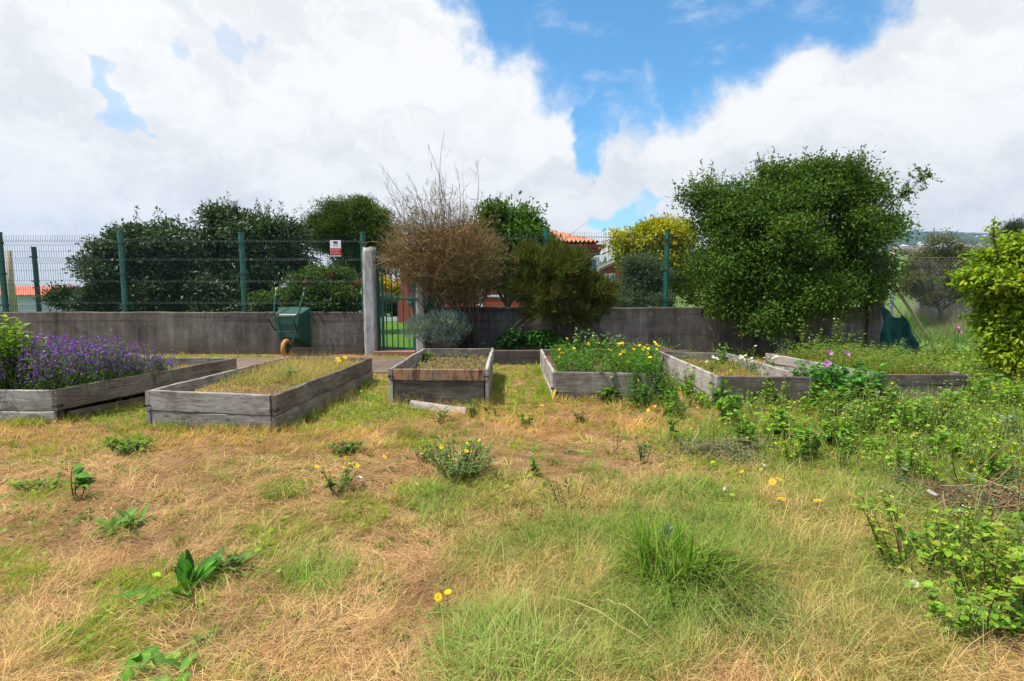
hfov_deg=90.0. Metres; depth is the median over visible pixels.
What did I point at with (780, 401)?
tangle weed
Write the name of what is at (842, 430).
tangle weed
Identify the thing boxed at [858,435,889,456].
tangle weed
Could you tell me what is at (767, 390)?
tangle weed
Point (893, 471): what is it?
tangle weed
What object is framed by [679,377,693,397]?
tangle weed
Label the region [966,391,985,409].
tangle weed
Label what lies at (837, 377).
poppy plant
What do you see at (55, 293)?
hedge
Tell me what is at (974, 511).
tangle weed
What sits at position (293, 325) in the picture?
wheelbarrow
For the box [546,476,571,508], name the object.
dead stem
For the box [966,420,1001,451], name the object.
tangle weed
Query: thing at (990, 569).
tangle weed
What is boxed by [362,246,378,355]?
gate pillar
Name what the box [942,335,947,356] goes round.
tangle weed
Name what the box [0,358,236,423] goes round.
raised bed
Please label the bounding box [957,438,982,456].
tangle weed
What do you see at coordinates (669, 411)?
tangle weed
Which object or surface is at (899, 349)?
tall weed
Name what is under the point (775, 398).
tangle weed
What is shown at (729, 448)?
brush pile
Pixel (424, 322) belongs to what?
lavender bush
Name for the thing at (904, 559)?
tangle weed
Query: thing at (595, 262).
window frame
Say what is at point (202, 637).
leafy weed
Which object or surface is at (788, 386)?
tangle weed
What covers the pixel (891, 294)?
chain link fence
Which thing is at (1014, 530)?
tangle weed
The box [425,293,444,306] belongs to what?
round shrub
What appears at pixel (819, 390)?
tangle weed
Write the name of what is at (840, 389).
tangle weed
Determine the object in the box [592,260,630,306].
house
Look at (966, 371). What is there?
tangle weed
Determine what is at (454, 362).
undergrowth
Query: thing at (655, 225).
yellow tree
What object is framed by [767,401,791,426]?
tangle weed
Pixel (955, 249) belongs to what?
brown shrub
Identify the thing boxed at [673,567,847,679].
grass tuft
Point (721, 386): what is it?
leafy weed
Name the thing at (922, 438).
tangle weed
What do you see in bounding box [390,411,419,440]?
grass tuft
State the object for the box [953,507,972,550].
tangle weed
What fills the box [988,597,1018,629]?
tangle weed
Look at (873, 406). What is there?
leafy weed
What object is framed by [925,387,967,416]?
leafy weed
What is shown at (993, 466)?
tangle weed
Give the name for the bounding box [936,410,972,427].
tangle weed
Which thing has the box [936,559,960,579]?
tangle weed
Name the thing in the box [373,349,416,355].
step
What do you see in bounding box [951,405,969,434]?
tangle weed
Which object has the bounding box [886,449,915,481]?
tangle weed
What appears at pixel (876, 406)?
tangle weed
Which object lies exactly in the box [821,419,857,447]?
tangle weed
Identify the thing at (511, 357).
kerb
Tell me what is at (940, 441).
tangle weed
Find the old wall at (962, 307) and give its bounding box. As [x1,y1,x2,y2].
[912,299,1020,322]
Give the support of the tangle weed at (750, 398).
on the field
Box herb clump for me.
[416,432,495,481]
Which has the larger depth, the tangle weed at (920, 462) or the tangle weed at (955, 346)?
the tangle weed at (955, 346)
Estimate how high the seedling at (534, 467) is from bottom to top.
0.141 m
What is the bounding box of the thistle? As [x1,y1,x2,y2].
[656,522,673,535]
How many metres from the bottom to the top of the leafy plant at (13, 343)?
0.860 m
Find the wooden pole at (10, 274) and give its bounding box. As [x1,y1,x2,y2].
[5,250,17,311]
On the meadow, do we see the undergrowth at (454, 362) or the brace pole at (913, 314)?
the brace pole at (913, 314)
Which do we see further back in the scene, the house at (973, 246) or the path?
the house at (973, 246)
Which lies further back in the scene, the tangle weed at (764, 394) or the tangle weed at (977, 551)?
the tangle weed at (764, 394)
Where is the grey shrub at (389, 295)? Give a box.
[380,290,400,301]
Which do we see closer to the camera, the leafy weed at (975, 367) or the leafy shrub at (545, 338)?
the leafy weed at (975, 367)
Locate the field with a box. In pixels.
[0,353,1023,680]
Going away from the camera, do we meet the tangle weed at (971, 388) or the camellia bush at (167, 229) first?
the tangle weed at (971, 388)
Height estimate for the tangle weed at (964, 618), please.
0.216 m
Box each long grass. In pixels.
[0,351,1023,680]
[149,362,208,368]
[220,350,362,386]
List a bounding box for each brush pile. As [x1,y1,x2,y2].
[638,414,790,467]
[839,434,1023,543]
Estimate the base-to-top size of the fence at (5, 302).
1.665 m
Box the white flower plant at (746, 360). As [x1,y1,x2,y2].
[743,355,757,371]
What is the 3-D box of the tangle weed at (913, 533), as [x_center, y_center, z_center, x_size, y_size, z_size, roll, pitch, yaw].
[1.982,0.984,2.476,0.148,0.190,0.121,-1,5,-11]
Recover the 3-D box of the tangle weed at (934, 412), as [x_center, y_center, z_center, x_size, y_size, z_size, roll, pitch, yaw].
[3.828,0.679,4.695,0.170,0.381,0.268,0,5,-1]
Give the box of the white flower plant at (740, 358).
[729,355,743,370]
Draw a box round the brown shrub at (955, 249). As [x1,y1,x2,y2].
[895,227,988,325]
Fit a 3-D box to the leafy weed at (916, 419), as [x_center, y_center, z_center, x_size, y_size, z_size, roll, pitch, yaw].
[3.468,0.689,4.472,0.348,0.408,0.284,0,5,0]
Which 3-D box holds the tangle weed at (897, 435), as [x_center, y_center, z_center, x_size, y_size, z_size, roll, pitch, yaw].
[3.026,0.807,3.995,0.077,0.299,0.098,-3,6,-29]
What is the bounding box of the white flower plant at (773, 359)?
[763,355,777,365]
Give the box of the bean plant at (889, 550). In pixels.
[850,490,1003,585]
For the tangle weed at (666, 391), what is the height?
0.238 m
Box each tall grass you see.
[327,342,1023,680]
[885,298,981,344]
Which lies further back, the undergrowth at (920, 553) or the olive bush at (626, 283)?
the olive bush at (626, 283)
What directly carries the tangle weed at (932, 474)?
on the field
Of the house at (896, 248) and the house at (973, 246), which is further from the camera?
the house at (973, 246)
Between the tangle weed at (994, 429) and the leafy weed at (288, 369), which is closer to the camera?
the tangle weed at (994, 429)
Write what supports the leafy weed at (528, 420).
on the field
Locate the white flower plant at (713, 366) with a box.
[706,355,718,370]
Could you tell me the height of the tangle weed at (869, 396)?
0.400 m
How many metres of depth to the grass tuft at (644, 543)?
2.31 m
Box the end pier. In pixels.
[860,256,885,352]
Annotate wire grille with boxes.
[355,336,363,354]
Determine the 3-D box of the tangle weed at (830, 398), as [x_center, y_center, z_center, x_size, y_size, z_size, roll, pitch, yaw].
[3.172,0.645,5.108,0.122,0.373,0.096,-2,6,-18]
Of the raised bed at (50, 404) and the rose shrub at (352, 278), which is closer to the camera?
the raised bed at (50, 404)
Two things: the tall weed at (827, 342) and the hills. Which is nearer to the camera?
the tall weed at (827, 342)
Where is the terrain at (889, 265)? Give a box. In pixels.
[187,254,937,297]
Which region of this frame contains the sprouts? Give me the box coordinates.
[0,356,1023,680]
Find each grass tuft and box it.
[253,471,313,503]
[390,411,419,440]
[390,576,601,680]
[582,498,769,621]
[591,499,833,670]
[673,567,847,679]
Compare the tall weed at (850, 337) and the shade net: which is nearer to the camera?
the tall weed at (850, 337)
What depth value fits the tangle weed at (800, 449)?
3.92 m
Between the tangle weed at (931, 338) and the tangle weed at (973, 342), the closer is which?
the tangle weed at (973, 342)
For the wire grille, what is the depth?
10.70 m
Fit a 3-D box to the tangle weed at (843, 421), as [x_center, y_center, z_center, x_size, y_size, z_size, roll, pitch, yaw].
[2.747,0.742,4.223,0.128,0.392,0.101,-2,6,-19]
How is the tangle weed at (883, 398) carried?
on the field
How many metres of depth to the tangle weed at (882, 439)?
4.26 m
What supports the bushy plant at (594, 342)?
on the raised bed at (570, 384)
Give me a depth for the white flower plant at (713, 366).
7.02 m
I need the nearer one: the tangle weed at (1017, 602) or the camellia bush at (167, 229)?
the tangle weed at (1017, 602)
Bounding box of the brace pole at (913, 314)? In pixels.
[887,274,930,341]
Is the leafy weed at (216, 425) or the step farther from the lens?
the step
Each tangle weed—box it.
[659,390,678,414]
[663,389,678,405]
[665,399,688,416]
[668,386,691,420]
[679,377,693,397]
[681,379,696,396]
[687,365,696,405]
[690,390,710,402]
[695,392,715,409]
[746,388,763,411]
[754,376,776,408]
[759,413,795,439]
[763,378,773,404]
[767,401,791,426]
[770,409,792,438]
[772,393,780,407]
[776,391,793,409]
[779,430,807,462]
[780,381,789,405]
[791,415,806,435]
[794,398,816,413]
[802,376,827,410]
[803,415,809,437]
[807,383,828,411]
[813,378,828,399]
[814,387,846,415]
[815,395,827,425]
[817,408,838,445]
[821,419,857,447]
[823,396,837,421]
[823,408,836,425]
[825,386,835,412]
[827,382,851,406]
[831,431,840,448]
[834,404,866,442]
[834,415,860,428]
[835,431,854,468]
[838,401,853,413]
[838,407,854,446]
[838,427,863,456]
[840,391,866,428]
[842,372,872,411]
[849,376,876,408]
[851,408,878,437]
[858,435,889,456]
[860,400,873,434]
[869,431,881,448]
[872,394,882,427]
[875,433,888,449]
[876,369,899,405]
[876,378,903,420]
[877,414,915,441]
[882,409,911,425]
[883,383,913,421]
[884,389,909,422]
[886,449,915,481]
[886,459,910,484]
[889,553,906,573]
[893,433,910,447]
[894,424,906,449]
[903,390,948,433]
[906,430,921,477]
[907,523,936,561]
[913,427,931,450]
[913,447,929,486]
[913,463,943,484]
[919,393,944,434]
[919,431,951,461]
[921,431,941,449]
[926,595,979,646]
[927,330,938,345]
[932,393,966,434]
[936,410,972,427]
[936,416,947,435]
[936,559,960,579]
[937,383,955,427]
[937,532,969,565]
[940,548,973,572]
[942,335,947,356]
[943,430,966,461]
[943,550,986,583]
[944,339,953,360]
[945,524,968,542]
[947,594,984,644]
[948,560,960,597]
[950,342,966,357]
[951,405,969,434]
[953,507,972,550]
[957,361,974,392]
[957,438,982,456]
[959,432,990,468]
[961,441,990,473]
[962,345,976,360]
[962,379,992,405]
[962,495,981,544]
[964,472,983,489]
[965,370,976,408]
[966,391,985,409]
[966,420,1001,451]
[968,411,992,433]
[969,412,981,440]
[971,363,998,391]
[971,585,990,628]
[972,336,979,356]
[972,541,999,573]
[973,373,1010,412]
[974,453,1006,471]
[974,454,999,476]
[975,557,1021,581]
[976,358,987,376]
[977,417,1001,437]
[981,457,1010,485]
[984,439,1001,480]
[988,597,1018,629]
[989,415,1005,456]
[991,379,1020,409]
[998,455,1023,473]
[999,444,1023,484]
[1000,559,1017,597]
[1004,614,1023,640]
[1005,523,1023,570]
[1005,586,1023,640]
[1010,535,1023,562]
[1011,526,1023,537]
[1017,511,1023,529]
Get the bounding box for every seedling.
[58,464,96,501]
[529,457,539,475]
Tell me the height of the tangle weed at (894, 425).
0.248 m
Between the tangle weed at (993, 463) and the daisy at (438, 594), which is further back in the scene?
the tangle weed at (993, 463)
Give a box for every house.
[398,225,605,322]
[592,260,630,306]
[890,247,905,253]
[904,247,917,253]
[961,244,984,249]
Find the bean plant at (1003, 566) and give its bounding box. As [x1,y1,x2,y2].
[968,518,1023,610]
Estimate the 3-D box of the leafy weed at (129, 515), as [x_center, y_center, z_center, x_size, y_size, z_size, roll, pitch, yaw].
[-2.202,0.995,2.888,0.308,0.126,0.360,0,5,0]
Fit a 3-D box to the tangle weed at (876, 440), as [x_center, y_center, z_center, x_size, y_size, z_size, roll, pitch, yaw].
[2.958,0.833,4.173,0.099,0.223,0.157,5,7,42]
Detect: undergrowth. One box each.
[0,339,1023,668]
[413,352,494,368]
[443,336,912,362]
[669,350,770,375]
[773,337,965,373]
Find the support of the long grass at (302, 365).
on the raised bed at (183, 401)
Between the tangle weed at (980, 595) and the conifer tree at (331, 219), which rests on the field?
the tangle weed at (980, 595)
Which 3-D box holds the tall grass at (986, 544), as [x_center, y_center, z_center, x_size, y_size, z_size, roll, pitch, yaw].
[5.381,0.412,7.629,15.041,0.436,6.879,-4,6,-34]
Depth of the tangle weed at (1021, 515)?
2.71 m
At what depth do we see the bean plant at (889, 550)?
2.27 m
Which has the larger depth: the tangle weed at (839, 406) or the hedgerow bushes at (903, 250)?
the hedgerow bushes at (903, 250)
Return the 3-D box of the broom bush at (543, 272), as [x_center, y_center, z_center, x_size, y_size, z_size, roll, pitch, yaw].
[0.903,-1.052,9.957,2.513,2.546,1.629,0,5,0]
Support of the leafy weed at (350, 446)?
on the field
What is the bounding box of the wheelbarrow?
[267,288,311,356]
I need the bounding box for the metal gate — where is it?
[376,252,415,349]
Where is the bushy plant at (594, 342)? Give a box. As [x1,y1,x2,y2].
[588,332,611,358]
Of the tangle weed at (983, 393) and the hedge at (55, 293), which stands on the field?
the tangle weed at (983, 393)
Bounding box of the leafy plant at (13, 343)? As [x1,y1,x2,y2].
[0,314,47,388]
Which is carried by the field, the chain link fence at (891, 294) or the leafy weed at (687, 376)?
the leafy weed at (687, 376)
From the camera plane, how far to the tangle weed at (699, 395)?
5.98 m
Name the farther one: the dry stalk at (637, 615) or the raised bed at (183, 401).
the raised bed at (183, 401)
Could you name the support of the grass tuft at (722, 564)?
on the field
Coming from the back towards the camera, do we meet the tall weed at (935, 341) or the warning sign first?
the warning sign
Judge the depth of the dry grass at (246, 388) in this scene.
5.72 m
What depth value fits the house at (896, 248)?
211.95 m
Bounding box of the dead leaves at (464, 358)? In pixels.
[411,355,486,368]
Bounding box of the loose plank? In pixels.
[408,400,466,412]
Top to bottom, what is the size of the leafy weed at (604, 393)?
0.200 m
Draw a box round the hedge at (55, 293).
[33,280,118,310]
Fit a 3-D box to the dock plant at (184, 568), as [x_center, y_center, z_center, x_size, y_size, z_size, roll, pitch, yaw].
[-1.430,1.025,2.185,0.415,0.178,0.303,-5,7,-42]
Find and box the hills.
[361,231,999,294]
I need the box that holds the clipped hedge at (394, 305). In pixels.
[380,297,409,316]
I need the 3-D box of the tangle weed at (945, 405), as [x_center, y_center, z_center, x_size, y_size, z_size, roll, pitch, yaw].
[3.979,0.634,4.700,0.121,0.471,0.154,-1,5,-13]
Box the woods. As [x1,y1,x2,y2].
[599,229,1000,265]
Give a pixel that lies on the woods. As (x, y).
(913, 241)
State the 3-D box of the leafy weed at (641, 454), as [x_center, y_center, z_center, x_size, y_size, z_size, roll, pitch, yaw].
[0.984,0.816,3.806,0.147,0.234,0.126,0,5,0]
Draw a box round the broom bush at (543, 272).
[495,221,621,349]
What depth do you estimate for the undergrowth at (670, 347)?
10.09 m
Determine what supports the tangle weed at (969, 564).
on the field
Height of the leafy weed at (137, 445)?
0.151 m
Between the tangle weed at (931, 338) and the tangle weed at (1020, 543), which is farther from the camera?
the tangle weed at (931, 338)
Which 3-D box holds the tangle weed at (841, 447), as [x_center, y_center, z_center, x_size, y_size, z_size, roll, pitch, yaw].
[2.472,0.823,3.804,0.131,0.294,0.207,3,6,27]
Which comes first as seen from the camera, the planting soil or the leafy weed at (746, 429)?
the leafy weed at (746, 429)
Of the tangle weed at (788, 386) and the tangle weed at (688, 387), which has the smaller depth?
the tangle weed at (788, 386)
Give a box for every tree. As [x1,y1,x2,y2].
[293,191,402,311]
[350,254,400,300]
[458,190,561,306]
[598,212,709,306]
[663,144,942,351]
[985,214,1023,245]
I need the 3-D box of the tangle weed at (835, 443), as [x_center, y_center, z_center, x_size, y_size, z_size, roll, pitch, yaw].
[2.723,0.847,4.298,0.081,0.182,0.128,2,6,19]
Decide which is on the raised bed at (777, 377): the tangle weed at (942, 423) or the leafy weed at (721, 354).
the leafy weed at (721, 354)
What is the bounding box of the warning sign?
[330,240,340,256]
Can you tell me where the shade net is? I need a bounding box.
[880,304,920,355]
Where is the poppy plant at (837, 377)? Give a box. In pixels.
[789,349,889,402]
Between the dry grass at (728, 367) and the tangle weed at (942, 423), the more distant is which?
the dry grass at (728, 367)
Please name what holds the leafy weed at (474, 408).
on the field
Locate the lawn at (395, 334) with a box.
[179,310,938,352]
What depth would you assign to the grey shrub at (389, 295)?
24.84 m
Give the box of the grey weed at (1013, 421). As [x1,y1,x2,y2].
[995,407,1023,446]
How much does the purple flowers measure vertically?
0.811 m
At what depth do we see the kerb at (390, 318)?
23.51 m
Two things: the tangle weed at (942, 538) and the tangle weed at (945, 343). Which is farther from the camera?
the tangle weed at (945, 343)
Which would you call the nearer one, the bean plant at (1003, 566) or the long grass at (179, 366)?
the bean plant at (1003, 566)
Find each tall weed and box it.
[799,324,822,352]
[816,334,834,349]
[832,304,846,352]
[839,325,865,351]
[854,339,874,353]
[893,338,907,359]
[922,338,948,364]
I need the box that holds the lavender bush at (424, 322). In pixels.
[400,308,472,347]
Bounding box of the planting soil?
[445,344,671,349]
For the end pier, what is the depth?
10.69 m
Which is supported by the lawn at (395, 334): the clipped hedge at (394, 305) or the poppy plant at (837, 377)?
the clipped hedge at (394, 305)
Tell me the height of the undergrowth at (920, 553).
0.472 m
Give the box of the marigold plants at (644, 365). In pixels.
[549,338,680,406]
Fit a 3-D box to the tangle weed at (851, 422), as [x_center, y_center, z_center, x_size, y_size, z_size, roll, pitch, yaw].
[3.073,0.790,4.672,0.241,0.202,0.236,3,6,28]
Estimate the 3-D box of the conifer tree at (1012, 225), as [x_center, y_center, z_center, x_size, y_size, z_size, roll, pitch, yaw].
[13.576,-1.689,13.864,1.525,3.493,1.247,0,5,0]
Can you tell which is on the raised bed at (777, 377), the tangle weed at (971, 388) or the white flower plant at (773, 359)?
the white flower plant at (773, 359)
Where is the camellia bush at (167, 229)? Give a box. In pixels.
[55,206,207,311]
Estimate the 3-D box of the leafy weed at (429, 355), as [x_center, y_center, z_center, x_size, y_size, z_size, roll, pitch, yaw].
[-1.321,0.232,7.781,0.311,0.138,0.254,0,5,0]
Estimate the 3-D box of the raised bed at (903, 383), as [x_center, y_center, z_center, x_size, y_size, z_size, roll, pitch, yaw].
[4.746,0.491,7.036,1.616,0.420,2.235,0,5,0]
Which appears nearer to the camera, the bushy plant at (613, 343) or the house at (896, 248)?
the bushy plant at (613, 343)
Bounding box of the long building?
[0,286,86,311]
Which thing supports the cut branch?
on the brush pile at (990, 486)
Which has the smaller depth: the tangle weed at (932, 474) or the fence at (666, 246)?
the tangle weed at (932, 474)
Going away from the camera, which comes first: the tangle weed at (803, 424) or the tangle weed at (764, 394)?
the tangle weed at (803, 424)
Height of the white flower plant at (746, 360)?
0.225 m
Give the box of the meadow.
[672,283,983,351]
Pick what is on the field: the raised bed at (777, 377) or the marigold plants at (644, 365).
the raised bed at (777, 377)
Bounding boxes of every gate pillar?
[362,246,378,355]
[415,259,425,351]
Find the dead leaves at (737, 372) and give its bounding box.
[685,358,765,375]
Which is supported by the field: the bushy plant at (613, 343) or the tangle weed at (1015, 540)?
the tangle weed at (1015, 540)
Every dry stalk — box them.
[539,594,661,653]
[599,599,670,651]
[924,658,985,678]
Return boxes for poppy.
[952,325,959,361]
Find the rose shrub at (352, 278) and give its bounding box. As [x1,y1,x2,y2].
[247,256,361,319]
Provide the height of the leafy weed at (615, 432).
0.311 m
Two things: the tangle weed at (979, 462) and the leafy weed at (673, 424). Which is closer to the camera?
the tangle weed at (979, 462)
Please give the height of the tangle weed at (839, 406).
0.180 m
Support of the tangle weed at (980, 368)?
on the field
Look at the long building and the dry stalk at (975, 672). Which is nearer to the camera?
the dry stalk at (975, 672)
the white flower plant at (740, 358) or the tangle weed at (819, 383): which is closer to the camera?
the tangle weed at (819, 383)
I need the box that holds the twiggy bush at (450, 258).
[341,135,521,347]
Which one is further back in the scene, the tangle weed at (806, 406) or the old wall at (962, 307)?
the old wall at (962, 307)
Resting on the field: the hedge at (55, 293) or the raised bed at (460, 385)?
the raised bed at (460, 385)
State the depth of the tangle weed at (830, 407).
5.03 m
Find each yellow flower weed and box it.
[314,456,356,494]
[410,439,435,463]
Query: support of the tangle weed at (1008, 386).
on the field
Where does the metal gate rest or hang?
on the step
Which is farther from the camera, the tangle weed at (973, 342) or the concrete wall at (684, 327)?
the concrete wall at (684, 327)
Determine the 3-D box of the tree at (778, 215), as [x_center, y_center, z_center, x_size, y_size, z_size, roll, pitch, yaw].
[6.181,-1.880,10.655,5.647,4.365,3.019,0,5,0]
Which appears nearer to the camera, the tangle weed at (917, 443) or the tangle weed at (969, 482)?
the tangle weed at (969, 482)
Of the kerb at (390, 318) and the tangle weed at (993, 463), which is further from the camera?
the kerb at (390, 318)
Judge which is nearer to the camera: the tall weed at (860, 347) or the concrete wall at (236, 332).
the tall weed at (860, 347)
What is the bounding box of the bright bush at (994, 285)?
[934,216,1023,382]
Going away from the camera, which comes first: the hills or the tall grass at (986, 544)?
the tall grass at (986, 544)
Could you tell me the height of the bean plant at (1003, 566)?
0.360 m
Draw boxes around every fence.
[0,232,365,311]
[426,229,878,306]
[880,246,983,350]
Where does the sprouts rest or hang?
on the field
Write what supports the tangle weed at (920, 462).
on the field
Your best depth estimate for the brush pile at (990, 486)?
3.05 m
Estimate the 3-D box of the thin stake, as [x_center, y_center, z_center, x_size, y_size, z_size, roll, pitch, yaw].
[9.200,-0.400,11.911,2.822,1.109,0.027,-4,7,-39]
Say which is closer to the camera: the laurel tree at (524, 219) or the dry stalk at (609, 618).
the dry stalk at (609, 618)
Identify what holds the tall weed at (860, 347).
on the field
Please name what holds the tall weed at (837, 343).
on the field
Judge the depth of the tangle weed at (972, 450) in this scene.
3.69 m
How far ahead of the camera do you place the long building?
33.96 m
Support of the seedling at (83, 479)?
on the field
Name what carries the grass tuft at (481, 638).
on the field
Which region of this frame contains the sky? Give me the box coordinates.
[0,0,1023,290]
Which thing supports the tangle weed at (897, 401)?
on the field
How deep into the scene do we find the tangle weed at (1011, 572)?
2.04 m
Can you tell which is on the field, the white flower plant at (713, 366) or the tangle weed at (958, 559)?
the tangle weed at (958, 559)
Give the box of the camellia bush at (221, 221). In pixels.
[168,191,324,311]
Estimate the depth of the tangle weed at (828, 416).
4.77 m
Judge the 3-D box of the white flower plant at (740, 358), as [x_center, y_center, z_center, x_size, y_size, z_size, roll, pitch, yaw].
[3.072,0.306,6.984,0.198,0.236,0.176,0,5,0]
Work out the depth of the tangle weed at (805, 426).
4.34 m
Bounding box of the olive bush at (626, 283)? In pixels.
[610,249,682,306]
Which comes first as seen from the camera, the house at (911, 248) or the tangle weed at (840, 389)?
the tangle weed at (840, 389)
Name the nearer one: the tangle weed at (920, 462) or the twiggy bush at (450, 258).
the tangle weed at (920, 462)
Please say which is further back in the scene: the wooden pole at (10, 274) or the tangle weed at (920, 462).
the wooden pole at (10, 274)
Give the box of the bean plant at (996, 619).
[939,530,1023,641]
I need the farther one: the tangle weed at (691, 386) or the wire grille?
the wire grille
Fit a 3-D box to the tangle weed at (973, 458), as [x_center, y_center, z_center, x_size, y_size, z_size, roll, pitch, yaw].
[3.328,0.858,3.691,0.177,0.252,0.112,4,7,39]
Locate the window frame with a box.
[589,257,599,272]
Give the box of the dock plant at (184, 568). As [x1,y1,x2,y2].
[115,549,220,604]
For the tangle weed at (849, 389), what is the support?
on the field
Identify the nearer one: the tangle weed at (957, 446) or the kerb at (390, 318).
the tangle weed at (957, 446)
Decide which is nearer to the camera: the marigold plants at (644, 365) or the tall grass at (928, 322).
the marigold plants at (644, 365)
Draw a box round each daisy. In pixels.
[434,592,442,614]
[444,589,450,613]
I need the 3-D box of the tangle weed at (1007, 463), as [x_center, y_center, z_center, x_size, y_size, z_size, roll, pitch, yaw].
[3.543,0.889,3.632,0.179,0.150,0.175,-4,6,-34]
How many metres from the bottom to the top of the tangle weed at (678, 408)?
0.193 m
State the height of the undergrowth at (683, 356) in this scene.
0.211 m
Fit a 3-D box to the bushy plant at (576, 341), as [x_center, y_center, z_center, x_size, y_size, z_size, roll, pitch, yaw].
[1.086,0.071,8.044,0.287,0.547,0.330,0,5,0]
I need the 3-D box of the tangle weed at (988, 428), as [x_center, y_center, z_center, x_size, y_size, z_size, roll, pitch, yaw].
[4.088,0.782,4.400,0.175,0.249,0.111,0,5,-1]
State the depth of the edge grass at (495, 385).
5.72 m
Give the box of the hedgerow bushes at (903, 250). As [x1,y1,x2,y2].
[896,245,985,253]
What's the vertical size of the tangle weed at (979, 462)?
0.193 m
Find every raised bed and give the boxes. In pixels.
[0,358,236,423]
[144,356,372,431]
[388,348,493,406]
[540,349,660,401]
[658,351,813,408]
[765,353,972,401]
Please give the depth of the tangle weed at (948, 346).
9.67 m
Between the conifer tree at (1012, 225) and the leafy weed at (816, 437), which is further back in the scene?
the conifer tree at (1012, 225)
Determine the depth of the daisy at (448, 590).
2.08 m
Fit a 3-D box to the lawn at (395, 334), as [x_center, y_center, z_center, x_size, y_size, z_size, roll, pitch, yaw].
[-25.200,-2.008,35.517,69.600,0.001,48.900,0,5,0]
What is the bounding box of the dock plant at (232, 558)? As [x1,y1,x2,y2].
[203,544,252,587]
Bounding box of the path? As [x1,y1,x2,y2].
[236,358,405,372]
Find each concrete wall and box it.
[0,311,364,353]
[425,306,866,353]
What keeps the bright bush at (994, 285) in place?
on the field
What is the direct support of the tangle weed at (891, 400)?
on the field
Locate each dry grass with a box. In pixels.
[194,365,342,394]
[683,358,766,375]
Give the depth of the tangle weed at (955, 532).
2.61 m
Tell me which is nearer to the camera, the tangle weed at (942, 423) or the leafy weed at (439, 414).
the tangle weed at (942, 423)
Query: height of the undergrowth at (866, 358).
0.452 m
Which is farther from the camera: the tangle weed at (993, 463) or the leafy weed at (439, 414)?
the leafy weed at (439, 414)
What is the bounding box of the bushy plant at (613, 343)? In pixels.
[601,333,623,354]
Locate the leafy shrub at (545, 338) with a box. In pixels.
[522,326,570,349]
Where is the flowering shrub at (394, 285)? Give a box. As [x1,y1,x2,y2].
[380,274,400,296]
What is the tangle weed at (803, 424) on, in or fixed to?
on the field
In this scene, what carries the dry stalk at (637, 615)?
on the field
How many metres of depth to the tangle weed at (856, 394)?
5.23 m
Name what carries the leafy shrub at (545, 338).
on the planting soil
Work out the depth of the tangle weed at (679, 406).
5.26 m
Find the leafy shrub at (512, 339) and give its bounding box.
[495,325,526,349]
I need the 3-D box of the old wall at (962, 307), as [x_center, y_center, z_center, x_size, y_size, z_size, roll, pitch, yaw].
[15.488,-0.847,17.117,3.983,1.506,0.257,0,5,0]
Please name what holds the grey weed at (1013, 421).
on the field
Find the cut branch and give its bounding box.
[965,497,1023,505]
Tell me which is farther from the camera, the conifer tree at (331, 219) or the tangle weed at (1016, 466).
the conifer tree at (331, 219)
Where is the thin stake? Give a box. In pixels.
[890,300,921,342]
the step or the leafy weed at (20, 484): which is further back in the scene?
the step
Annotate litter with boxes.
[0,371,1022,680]
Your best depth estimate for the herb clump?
3.56 m
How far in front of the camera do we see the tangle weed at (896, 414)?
4.82 m
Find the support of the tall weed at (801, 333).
on the field
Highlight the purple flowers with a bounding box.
[0,330,178,402]
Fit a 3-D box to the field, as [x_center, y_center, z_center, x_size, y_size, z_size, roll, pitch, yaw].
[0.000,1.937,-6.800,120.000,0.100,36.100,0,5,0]
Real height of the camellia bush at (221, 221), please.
3.843 m
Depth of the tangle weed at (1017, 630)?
1.89 m
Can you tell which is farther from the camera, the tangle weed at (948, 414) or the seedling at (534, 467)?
the tangle weed at (948, 414)
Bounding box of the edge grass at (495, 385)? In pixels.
[0,363,944,435]
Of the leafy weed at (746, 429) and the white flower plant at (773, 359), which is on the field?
the leafy weed at (746, 429)
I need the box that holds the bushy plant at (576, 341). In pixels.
[572,329,590,357]
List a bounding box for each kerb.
[381,317,398,320]
[493,350,688,364]
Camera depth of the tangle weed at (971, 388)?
5.32 m
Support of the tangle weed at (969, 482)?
on the field
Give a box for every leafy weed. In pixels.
[9,473,70,491]
[83,503,155,537]
[98,433,159,454]
[113,642,206,680]
[188,627,221,645]
[208,422,235,432]
[278,366,300,378]
[325,440,365,455]
[421,351,434,359]
[427,407,449,422]
[465,398,478,416]
[482,402,500,415]
[517,413,535,427]
[573,407,587,422]
[598,387,616,402]
[610,418,624,453]
[635,435,654,463]
[664,410,682,439]
[684,368,693,391]
[706,379,728,407]
[712,386,743,424]
[713,343,727,363]
[726,409,762,449]
[790,417,827,461]
[820,424,838,446]
[848,398,892,425]
[877,387,900,403]
[890,397,931,438]
[893,580,1023,633]
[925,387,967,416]
[963,354,994,380]
[968,369,1014,409]
[998,384,1023,412]
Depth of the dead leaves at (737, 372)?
7.06 m

